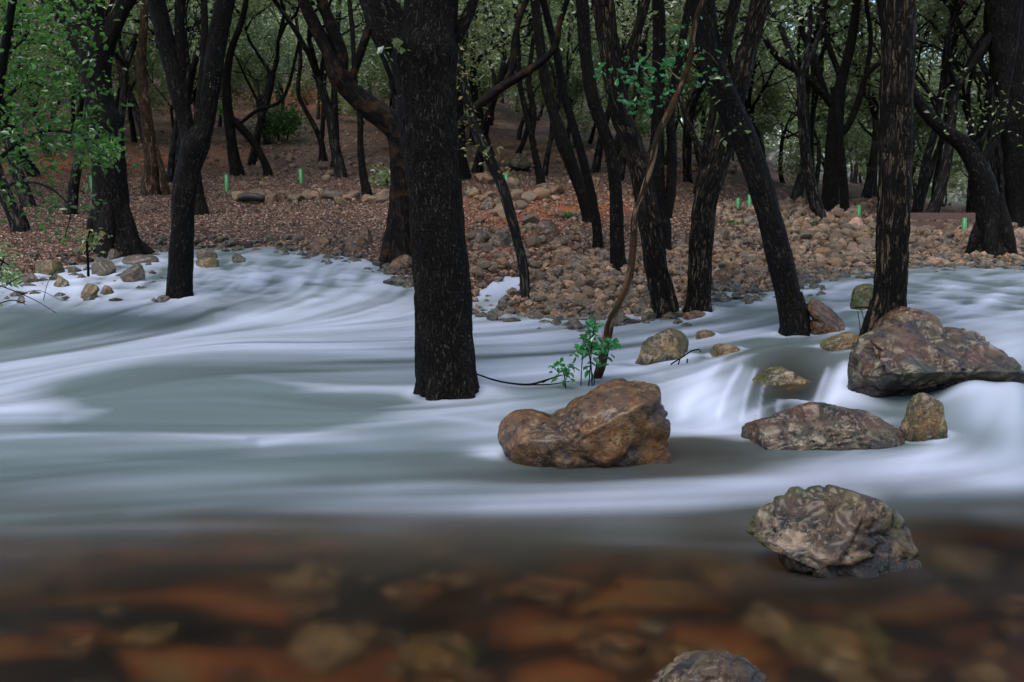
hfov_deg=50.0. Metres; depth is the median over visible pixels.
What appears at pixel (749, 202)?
tree guard
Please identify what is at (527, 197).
loose stone
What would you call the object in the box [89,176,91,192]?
tree guard
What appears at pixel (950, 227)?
loose stone
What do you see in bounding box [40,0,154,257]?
oak tree
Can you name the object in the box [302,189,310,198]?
loose stone
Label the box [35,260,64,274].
rock
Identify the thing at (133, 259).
rock
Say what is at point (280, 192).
loose stone
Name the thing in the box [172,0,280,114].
forest oak
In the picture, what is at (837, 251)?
loose stone
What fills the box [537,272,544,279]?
loose stone
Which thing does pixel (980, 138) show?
forest oak
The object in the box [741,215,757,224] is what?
rock
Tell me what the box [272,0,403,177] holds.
forest oak
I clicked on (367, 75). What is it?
forest oak
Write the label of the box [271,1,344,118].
forest oak
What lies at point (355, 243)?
rock
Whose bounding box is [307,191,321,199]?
loose stone
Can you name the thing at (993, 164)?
forest oak
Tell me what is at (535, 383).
fallen branch
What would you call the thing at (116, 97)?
forest oak
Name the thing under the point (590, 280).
loose stone
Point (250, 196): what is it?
fallen log
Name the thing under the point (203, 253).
rock
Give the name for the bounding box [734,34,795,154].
forest oak
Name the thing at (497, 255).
loose stone
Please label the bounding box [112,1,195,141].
forest oak
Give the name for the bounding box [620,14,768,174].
forest oak
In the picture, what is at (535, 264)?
loose stone
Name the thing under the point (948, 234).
loose stone
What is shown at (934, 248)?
rubble
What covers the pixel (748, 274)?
loose stone
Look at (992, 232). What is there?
oak tree
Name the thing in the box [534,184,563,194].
rock
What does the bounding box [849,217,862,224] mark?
rock
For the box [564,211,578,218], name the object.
weed
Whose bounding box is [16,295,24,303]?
rock
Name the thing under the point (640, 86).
forest oak
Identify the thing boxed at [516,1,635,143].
forest oak
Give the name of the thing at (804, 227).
loose stone
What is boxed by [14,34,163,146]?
forest oak
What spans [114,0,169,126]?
forest oak
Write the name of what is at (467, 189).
rock
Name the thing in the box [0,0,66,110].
forest oak
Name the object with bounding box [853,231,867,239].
loose stone
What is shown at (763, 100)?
forest oak
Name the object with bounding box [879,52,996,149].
forest oak
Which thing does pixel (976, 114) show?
forest oak
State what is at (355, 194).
loose stone
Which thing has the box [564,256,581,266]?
rock
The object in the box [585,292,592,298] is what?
loose stone
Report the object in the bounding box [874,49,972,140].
forest oak
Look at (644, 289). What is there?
loose stone
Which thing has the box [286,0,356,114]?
forest oak
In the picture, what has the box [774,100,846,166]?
forest oak
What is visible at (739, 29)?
forest oak
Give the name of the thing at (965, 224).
tree guard
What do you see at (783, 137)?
forest oak
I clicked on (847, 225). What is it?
loose stone
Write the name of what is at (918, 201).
forest oak
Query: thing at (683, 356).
dead twig
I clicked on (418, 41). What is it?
oak tree
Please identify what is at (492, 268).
loose stone
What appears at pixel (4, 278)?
shrub
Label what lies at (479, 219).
loose stone
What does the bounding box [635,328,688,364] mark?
boulder
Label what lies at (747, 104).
forest oak
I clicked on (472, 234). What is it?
loose stone
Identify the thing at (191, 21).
forest oak
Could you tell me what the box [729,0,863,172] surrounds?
forest oak
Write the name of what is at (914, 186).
forest oak
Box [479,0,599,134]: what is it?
forest oak
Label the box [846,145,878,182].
forest oak
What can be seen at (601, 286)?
loose stone
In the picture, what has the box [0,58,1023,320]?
ground
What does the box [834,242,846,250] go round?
loose stone
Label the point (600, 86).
forest oak
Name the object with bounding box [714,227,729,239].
loose stone
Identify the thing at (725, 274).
rock
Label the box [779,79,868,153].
forest oak
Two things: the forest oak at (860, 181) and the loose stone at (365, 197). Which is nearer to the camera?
the loose stone at (365, 197)
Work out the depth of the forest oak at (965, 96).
25.91 m
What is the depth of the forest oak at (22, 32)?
31.87 m
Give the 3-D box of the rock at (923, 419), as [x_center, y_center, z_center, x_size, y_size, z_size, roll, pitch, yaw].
[2.153,0.443,5.747,0.241,0.358,0.176,0,7,0]
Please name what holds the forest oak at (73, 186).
on the ground
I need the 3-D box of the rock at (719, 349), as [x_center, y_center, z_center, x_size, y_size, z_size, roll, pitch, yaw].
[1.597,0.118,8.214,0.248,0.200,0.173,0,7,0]
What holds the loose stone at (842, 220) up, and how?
on the ground
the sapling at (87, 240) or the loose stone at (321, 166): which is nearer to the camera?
the sapling at (87, 240)
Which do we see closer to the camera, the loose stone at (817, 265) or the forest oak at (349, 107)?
the loose stone at (817, 265)
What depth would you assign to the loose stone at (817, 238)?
16.66 m
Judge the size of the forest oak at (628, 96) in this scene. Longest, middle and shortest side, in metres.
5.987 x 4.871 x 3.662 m
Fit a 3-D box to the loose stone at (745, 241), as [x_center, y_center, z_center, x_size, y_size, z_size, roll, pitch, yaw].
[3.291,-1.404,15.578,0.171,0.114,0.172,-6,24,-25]
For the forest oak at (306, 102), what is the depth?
47.85 m
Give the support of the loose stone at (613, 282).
on the ground
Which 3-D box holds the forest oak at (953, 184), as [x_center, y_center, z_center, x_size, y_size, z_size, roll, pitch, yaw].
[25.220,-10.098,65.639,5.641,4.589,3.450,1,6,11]
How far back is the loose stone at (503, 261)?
13.34 m
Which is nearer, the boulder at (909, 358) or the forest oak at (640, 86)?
the boulder at (909, 358)
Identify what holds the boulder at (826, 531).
on the water
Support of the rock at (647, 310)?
on the ground
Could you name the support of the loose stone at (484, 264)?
on the ground
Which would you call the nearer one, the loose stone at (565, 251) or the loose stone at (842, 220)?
the loose stone at (565, 251)
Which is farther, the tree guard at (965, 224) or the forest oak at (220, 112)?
the forest oak at (220, 112)
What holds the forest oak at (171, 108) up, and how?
on the ground
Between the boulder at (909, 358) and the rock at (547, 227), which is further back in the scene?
the rock at (547, 227)
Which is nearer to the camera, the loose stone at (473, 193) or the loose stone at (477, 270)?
the loose stone at (477, 270)
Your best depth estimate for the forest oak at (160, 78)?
40.99 m
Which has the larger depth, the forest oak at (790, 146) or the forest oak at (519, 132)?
the forest oak at (790, 146)
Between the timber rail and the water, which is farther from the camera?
the timber rail
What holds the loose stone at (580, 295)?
on the ground
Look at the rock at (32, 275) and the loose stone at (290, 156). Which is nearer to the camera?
the rock at (32, 275)
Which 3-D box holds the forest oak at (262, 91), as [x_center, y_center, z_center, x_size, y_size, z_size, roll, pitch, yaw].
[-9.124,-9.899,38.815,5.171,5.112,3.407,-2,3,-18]
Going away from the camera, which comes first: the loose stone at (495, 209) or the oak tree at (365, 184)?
the loose stone at (495, 209)
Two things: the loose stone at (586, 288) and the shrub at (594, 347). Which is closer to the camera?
the shrub at (594, 347)
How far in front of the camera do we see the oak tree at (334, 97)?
29.02 m
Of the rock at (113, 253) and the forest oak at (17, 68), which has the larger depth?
the forest oak at (17, 68)
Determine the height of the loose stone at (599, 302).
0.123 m
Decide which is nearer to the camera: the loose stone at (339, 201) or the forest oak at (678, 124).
the loose stone at (339, 201)
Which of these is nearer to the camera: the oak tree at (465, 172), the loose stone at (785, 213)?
the loose stone at (785, 213)
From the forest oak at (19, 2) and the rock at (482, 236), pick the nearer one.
the rock at (482, 236)
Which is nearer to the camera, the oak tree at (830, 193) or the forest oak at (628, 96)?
the oak tree at (830, 193)
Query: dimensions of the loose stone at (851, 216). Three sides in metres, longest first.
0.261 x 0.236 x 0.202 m
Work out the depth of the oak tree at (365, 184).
22.18 m
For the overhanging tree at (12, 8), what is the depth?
9.29 m
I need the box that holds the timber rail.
[910,213,974,227]
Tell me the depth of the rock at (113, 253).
14.37 m
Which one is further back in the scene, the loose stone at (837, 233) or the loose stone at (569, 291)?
the loose stone at (837, 233)
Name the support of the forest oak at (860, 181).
on the ground
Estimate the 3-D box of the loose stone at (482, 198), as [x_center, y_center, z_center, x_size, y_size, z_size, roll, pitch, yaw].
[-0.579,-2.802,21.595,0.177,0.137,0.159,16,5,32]
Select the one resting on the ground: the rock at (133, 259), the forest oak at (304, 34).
the forest oak at (304, 34)
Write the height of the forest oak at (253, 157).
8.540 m
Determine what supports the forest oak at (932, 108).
on the ground
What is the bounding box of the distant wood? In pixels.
[295,2,967,206]
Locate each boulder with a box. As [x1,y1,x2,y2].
[498,378,670,468]
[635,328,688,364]
[650,649,766,681]
[741,402,904,450]
[746,484,922,577]
[752,366,809,385]
[806,297,844,334]
[847,319,1023,397]
[850,283,873,309]
[872,306,942,329]
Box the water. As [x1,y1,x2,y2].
[0,246,1023,681]
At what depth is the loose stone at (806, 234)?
16.91 m
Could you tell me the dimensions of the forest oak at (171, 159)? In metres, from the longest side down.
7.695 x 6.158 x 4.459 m
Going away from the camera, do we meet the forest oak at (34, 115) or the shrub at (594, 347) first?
the shrub at (594, 347)
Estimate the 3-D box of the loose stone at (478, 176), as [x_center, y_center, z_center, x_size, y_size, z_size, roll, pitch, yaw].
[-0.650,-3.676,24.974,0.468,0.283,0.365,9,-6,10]
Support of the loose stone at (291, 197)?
on the ground
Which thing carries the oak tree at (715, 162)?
on the ground
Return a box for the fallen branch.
[477,374,569,385]
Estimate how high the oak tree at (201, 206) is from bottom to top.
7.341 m
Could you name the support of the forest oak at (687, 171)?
on the ground
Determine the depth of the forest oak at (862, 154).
37.09 m
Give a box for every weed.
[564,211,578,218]
[726,220,743,224]
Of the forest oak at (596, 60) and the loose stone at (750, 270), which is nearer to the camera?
the loose stone at (750, 270)
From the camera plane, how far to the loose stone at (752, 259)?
13.46 m
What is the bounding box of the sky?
[667,1,987,183]
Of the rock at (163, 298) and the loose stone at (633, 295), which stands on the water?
the rock at (163, 298)
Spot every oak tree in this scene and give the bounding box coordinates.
[0,163,30,231]
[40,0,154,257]
[136,0,170,195]
[147,0,235,298]
[193,0,209,214]
[222,0,301,175]
[248,0,622,268]
[259,0,572,179]
[294,0,328,161]
[330,0,341,167]
[347,0,372,194]
[359,0,479,400]
[457,28,529,297]
[485,0,603,248]
[512,0,545,184]
[530,0,590,222]
[554,0,818,335]
[575,0,626,270]
[591,0,852,318]
[651,0,690,249]
[673,0,770,312]
[680,0,880,210]
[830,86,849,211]
[858,0,915,335]
[876,0,1023,257]
[963,0,1023,227]
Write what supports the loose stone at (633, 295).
on the ground
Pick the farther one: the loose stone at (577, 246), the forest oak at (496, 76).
the forest oak at (496, 76)
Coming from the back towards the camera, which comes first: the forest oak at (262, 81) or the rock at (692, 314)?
the forest oak at (262, 81)
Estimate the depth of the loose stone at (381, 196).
21.34 m
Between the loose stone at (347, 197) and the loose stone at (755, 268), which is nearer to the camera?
the loose stone at (755, 268)
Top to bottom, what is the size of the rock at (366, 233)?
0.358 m
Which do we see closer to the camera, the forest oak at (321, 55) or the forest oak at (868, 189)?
the forest oak at (868, 189)
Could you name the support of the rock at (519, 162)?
on the ground
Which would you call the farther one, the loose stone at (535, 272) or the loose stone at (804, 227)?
the loose stone at (804, 227)
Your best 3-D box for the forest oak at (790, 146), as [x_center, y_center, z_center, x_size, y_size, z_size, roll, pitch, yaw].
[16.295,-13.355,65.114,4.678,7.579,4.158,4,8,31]
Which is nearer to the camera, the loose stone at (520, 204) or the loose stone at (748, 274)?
the loose stone at (748, 274)
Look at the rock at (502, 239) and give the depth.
14.49 m
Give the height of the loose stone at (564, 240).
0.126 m
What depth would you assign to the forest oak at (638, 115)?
37.64 m
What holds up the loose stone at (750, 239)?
on the ground
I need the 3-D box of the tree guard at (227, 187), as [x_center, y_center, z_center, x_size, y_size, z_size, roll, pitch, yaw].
[-6.098,-3.354,23.528,0.114,0.501,0.080,0,7,0]
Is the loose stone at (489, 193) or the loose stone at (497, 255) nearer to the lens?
the loose stone at (497, 255)
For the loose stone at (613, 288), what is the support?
on the ground
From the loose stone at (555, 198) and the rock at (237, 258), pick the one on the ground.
the loose stone at (555, 198)
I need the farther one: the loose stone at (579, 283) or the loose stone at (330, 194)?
the loose stone at (330, 194)
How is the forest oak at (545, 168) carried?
on the ground
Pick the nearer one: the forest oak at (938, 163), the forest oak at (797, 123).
the forest oak at (938, 163)
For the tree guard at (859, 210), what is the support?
on the ground
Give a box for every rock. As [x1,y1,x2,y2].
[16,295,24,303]
[19,273,38,281]
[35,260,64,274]
[53,275,68,286]
[80,283,98,297]
[91,257,115,275]
[100,285,113,294]
[107,248,119,259]
[120,263,144,281]
[122,254,158,264]
[157,295,170,302]
[196,248,217,258]
[196,257,218,267]
[232,253,245,262]
[309,236,330,248]
[344,235,368,251]
[360,225,373,242]
[389,254,411,272]
[463,185,480,195]
[471,229,489,241]
[477,196,495,209]
[488,232,512,246]
[505,153,530,170]
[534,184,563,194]
[536,219,559,235]
[549,257,566,267]
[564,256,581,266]
[641,308,655,320]
[682,310,705,319]
[695,330,714,339]
[710,343,739,356]
[713,266,734,282]
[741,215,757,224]
[805,206,815,217]
[820,332,858,350]
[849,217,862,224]
[899,393,947,441]
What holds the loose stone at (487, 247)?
on the ground
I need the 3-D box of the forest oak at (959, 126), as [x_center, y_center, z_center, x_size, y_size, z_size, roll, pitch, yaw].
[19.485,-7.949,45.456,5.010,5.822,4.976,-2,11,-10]
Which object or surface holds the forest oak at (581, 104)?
on the ground
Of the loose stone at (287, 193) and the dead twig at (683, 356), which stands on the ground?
the loose stone at (287, 193)
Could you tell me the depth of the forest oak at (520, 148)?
33.84 m
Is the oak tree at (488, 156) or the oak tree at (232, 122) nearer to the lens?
the oak tree at (488, 156)
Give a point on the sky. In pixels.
(747, 1)
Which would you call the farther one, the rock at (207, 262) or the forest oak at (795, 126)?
the forest oak at (795, 126)
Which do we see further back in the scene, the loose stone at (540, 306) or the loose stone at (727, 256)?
the loose stone at (727, 256)
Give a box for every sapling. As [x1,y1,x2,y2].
[75,228,111,276]
[593,0,729,378]
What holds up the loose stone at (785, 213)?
on the ground
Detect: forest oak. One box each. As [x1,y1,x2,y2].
[0,0,36,206]
[0,0,61,156]
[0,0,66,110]
[0,0,77,75]
[0,0,139,149]
[0,1,114,176]
[1,1,58,81]
[6,17,54,110]
[6,54,66,118]
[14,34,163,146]
[27,0,251,181]
[30,0,170,118]
[60,0,172,214]
[107,0,143,149]
[108,0,210,102]
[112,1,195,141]
[113,61,161,118]
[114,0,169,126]
[122,6,278,129]
[125,0,276,168]
[127,53,196,117]
[134,0,293,106]
[159,0,348,136]
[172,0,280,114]
[191,0,239,126]
[191,0,356,165]
[191,7,314,127]
[197,0,317,140]
[208,0,308,144]
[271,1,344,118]
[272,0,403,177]
[278,46,327,105]
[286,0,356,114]
[296,1,485,102]
[332,0,391,106]
[338,0,363,122]
[347,0,505,73]
[349,0,487,93]
[364,0,533,112]
[456,24,537,127]
[458,0,562,172]
[458,0,622,175]
[458,1,542,144]
[462,0,590,125]
[466,20,601,153]
[468,0,574,155]
[472,0,670,172]
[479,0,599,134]
[481,10,536,140]
[492,1,619,149]
[513,0,689,180]
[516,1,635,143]
[525,79,544,120]
[544,0,677,161]
[563,2,651,147]
[571,0,797,189]
[573,94,583,114]
[588,83,650,133]
[589,0,819,159]
[589,0,836,218]
[594,42,604,105]
[595,39,650,145]
[599,15,707,164]
[611,1,682,143]
[615,0,748,194]
[617,0,837,182]
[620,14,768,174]
[638,102,683,135]
[643,8,846,106]
[649,15,776,143]
[665,35,793,169]
[677,13,880,188]
[677,66,789,160]
[717,0,867,185]
[722,13,936,183]
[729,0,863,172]
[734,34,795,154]
[748,0,972,201]
[759,93,794,149]
[763,116,794,156]
[764,0,971,136]
[766,17,925,127]
[772,115,816,173]
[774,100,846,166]
[776,0,955,198]
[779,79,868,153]
[783,7,937,196]
[793,103,871,183]
[794,118,853,164]
[814,37,880,168]
[816,0,1004,198]
[820,0,983,212]
[820,0,987,196]
[844,70,944,170]
[845,85,961,172]
[845,145,865,183]
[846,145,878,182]
[859,1,988,207]
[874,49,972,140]
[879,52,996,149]
[879,61,967,199]
[912,53,959,179]
[913,147,967,199]
[914,124,963,206]
[914,145,953,182]
[914,168,965,205]
[915,146,967,186]
[916,0,981,141]
[916,0,984,220]
[916,0,994,212]
[917,11,997,184]
[919,31,985,118]
[929,41,988,111]
[933,114,984,169]
[935,64,1002,166]
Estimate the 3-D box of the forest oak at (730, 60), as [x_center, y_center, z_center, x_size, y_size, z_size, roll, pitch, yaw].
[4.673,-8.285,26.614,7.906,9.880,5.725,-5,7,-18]
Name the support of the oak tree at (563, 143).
on the ground
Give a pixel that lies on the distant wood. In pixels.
(952, 194)
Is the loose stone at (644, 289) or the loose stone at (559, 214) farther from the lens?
the loose stone at (559, 214)
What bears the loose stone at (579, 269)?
on the ground
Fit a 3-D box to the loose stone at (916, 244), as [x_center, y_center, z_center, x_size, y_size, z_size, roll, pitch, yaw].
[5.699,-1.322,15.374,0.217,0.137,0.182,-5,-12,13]
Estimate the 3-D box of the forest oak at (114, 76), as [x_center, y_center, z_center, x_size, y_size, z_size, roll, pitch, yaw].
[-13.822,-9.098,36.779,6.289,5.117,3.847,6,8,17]
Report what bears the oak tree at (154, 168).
on the ground
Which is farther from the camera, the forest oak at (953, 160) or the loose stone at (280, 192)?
the forest oak at (953, 160)
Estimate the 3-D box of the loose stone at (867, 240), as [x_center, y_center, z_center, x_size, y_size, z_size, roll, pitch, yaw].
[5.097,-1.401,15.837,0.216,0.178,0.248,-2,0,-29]
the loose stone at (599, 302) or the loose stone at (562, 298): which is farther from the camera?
the loose stone at (562, 298)
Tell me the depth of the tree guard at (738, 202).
22.36 m
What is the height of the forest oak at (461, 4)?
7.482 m
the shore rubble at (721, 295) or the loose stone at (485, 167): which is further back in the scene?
the loose stone at (485, 167)
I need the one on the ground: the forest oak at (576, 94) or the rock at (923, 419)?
the forest oak at (576, 94)
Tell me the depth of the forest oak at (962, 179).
63.46 m
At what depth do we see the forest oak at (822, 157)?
44.40 m
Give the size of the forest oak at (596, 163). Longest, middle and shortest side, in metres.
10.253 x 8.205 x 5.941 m
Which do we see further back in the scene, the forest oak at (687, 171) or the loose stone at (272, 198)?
the forest oak at (687, 171)
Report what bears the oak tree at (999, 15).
on the ground
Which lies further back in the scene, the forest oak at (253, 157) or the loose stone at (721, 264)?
the forest oak at (253, 157)
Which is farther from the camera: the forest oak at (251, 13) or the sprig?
the forest oak at (251, 13)
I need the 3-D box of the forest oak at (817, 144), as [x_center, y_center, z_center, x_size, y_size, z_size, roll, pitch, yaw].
[8.432,-7.354,34.447,7.615,6.196,4.658,-3,1,40]
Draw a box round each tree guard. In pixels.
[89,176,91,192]
[224,173,229,191]
[299,167,303,183]
[736,197,741,208]
[747,195,752,207]
[857,204,862,216]
[961,216,968,230]
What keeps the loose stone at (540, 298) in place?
on the ground
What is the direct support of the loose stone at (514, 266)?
on the ground
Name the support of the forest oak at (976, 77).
on the ground
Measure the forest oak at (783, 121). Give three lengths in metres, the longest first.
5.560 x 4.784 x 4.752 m
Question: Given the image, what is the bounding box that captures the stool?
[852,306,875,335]
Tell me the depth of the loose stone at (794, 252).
14.21 m
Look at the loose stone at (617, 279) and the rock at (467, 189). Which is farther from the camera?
the rock at (467, 189)
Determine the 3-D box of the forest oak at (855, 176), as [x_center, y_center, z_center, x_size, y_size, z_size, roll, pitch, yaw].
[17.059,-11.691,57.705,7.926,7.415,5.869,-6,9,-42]
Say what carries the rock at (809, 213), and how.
on the ground
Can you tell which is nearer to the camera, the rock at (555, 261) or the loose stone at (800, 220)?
the rock at (555, 261)
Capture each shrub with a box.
[0,242,31,306]
[244,92,315,145]
[368,164,389,186]
[569,316,621,385]
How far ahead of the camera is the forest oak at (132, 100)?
32.34 m
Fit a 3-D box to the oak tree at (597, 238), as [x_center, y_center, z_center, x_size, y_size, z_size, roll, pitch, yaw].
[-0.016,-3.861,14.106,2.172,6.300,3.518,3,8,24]
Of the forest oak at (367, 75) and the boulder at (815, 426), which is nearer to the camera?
the boulder at (815, 426)
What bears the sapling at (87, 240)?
on the ground
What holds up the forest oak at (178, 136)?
on the ground
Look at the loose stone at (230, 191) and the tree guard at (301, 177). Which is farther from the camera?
the tree guard at (301, 177)
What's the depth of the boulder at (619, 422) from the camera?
5.16 m
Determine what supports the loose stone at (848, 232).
on the ground
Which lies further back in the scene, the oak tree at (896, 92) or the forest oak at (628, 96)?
the forest oak at (628, 96)
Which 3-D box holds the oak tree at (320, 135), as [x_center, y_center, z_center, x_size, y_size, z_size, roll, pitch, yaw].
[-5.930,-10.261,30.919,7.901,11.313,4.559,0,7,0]
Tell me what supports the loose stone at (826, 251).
on the ground
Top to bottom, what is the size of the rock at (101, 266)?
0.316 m
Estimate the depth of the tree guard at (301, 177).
24.85 m
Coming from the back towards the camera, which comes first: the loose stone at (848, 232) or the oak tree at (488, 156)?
the loose stone at (848, 232)
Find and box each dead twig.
[0,269,59,312]
[670,349,700,364]
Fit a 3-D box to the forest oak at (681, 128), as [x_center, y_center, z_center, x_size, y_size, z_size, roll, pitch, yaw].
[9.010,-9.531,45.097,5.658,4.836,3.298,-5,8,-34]
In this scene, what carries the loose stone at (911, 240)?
on the ground
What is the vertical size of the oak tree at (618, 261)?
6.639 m
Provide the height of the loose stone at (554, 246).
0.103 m
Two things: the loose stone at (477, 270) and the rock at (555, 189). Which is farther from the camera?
the rock at (555, 189)
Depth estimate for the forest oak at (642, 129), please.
40.66 m
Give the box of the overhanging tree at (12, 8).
[0,0,139,265]
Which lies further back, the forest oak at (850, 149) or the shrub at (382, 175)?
the forest oak at (850, 149)
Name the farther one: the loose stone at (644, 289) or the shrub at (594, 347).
the loose stone at (644, 289)
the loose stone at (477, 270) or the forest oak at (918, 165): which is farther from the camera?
the forest oak at (918, 165)
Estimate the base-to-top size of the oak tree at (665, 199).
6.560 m
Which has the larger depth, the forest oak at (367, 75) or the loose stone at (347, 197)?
the forest oak at (367, 75)
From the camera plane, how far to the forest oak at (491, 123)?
44.49 m
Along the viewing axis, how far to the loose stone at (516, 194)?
21.57 m
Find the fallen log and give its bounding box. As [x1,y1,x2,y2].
[237,192,264,201]
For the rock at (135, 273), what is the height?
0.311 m
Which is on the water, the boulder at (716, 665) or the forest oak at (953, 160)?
the boulder at (716, 665)
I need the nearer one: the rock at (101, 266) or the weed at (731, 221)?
the rock at (101, 266)
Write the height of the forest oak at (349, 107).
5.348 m
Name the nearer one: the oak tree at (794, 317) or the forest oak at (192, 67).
the oak tree at (794, 317)
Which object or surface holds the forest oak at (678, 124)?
on the ground
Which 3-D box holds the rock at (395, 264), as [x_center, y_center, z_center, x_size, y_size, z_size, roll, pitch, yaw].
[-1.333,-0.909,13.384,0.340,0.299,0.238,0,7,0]
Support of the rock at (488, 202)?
on the ground
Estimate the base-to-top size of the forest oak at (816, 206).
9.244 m
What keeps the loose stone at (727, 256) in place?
on the ground
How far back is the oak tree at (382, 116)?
13.45 m
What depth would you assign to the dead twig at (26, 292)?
10.02 m
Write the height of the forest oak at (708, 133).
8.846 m
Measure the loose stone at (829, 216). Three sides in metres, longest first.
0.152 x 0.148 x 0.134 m
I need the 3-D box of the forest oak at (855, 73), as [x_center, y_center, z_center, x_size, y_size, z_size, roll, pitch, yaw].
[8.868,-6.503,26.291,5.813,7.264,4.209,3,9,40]
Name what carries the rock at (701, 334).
on the water
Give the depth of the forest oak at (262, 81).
33.47 m
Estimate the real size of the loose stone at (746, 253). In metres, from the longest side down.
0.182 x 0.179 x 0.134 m
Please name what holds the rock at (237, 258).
on the water
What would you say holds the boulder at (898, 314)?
in the water
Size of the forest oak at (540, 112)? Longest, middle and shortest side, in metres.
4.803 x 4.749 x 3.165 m
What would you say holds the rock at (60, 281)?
on the water
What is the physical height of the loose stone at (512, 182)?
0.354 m
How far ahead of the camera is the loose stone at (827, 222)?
19.97 m
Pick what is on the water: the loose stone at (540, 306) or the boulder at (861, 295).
the boulder at (861, 295)
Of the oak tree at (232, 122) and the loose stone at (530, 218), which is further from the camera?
the oak tree at (232, 122)
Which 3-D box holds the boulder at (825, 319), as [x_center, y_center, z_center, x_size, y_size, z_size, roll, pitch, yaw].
[2.551,-0.155,8.928,0.329,0.394,0.223,0,7,0]
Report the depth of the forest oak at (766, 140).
69.28 m
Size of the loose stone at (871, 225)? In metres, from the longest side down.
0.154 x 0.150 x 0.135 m
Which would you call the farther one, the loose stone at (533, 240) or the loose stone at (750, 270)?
the loose stone at (533, 240)
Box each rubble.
[0,233,1023,331]
[86,128,1023,319]
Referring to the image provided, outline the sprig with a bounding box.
[548,357,579,387]
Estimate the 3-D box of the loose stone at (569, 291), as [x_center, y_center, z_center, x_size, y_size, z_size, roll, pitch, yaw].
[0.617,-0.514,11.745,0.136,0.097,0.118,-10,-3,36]
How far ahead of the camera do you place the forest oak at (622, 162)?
26.34 m
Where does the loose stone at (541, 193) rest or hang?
on the ground
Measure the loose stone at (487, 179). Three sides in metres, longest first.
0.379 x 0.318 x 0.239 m
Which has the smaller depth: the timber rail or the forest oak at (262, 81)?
the timber rail
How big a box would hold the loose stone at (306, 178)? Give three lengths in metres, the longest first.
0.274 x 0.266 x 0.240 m
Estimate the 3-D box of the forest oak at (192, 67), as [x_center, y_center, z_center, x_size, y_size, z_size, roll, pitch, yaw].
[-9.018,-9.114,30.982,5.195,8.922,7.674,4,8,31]
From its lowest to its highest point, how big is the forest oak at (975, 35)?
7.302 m
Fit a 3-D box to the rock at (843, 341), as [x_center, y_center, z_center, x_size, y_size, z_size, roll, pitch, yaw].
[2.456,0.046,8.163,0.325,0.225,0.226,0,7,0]
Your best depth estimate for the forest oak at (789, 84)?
38.62 m
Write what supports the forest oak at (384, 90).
on the ground
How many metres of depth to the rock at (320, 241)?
15.21 m
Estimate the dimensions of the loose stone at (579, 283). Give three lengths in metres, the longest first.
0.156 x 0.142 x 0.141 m
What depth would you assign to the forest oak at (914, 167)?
48.01 m
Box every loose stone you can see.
[227,188,236,196]
[231,191,246,201]
[250,189,266,195]
[264,193,277,202]
[278,190,284,195]
[283,190,293,197]
[286,152,294,159]
[287,194,300,201]
[297,175,309,181]
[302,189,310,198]
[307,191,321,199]
[317,164,325,169]
[322,175,330,181]
[324,191,341,198]
[333,197,346,204]
[342,194,351,200]
[348,191,359,199]
[361,194,369,201]
[367,196,377,202]
[375,191,388,201]
[467,230,476,239]
[468,189,479,196]
[472,267,484,276]
[474,173,490,182]
[474,216,485,222]
[476,260,490,268]
[478,243,492,252]
[479,195,485,201]
[481,175,493,183]
[482,164,488,171]
[484,191,493,197]
[487,265,496,271]
[491,203,502,215]
[494,253,505,258]
[496,257,509,267]
[497,207,515,217]
[506,177,519,188]
[510,189,523,200]
[511,263,517,270]
[515,200,527,209]
[520,214,539,224]
[521,192,537,203]
[526,234,540,246]
[530,261,539,267]
[531,269,543,278]
[532,187,550,200]
[535,295,546,301]
[536,304,544,309]
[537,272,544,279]
[543,301,553,307]
[544,307,552,314]
[550,244,561,249]
[551,195,560,200]
[554,212,564,217]
[558,295,566,300]
[559,237,568,244]
[560,247,572,257]
[563,288,574,293]
[573,243,581,249]
[573,266,586,272]
[574,279,585,287]
[575,293,587,297]
[582,286,591,292]
[585,277,595,284]
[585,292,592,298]
[595,299,602,308]
[597,284,605,289]
[604,286,615,291]
[609,279,619,286]
[610,276,621,284]
[628,293,639,298]
[640,286,648,293]
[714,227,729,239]
[718,262,725,266]
[721,253,732,260]
[735,273,744,281]
[741,238,748,244]
[741,250,751,257]
[744,237,752,243]
[744,271,758,278]
[745,268,756,273]
[746,256,761,262]
[749,265,762,271]
[759,255,766,261]
[781,209,788,218]
[791,247,798,255]
[796,217,804,224]
[798,225,812,232]
[799,230,813,238]
[812,236,821,240]
[813,247,831,256]
[813,262,823,268]
[820,220,829,224]
[827,214,834,220]
[827,257,842,265]
[828,231,843,238]
[832,249,841,253]
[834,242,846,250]
[835,254,845,261]
[838,217,848,224]
[839,228,854,237]
[840,223,854,229]
[846,213,858,220]
[847,242,857,250]
[852,256,868,263]
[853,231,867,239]
[858,237,874,244]
[868,222,875,228]
[909,238,915,243]
[911,242,926,248]
[942,224,955,231]
[942,230,953,238]
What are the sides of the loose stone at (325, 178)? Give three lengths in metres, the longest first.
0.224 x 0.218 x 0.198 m
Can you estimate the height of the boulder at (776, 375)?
0.406 m
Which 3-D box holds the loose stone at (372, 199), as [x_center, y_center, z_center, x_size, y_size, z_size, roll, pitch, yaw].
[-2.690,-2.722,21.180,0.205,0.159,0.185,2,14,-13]
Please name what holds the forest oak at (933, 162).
on the ground

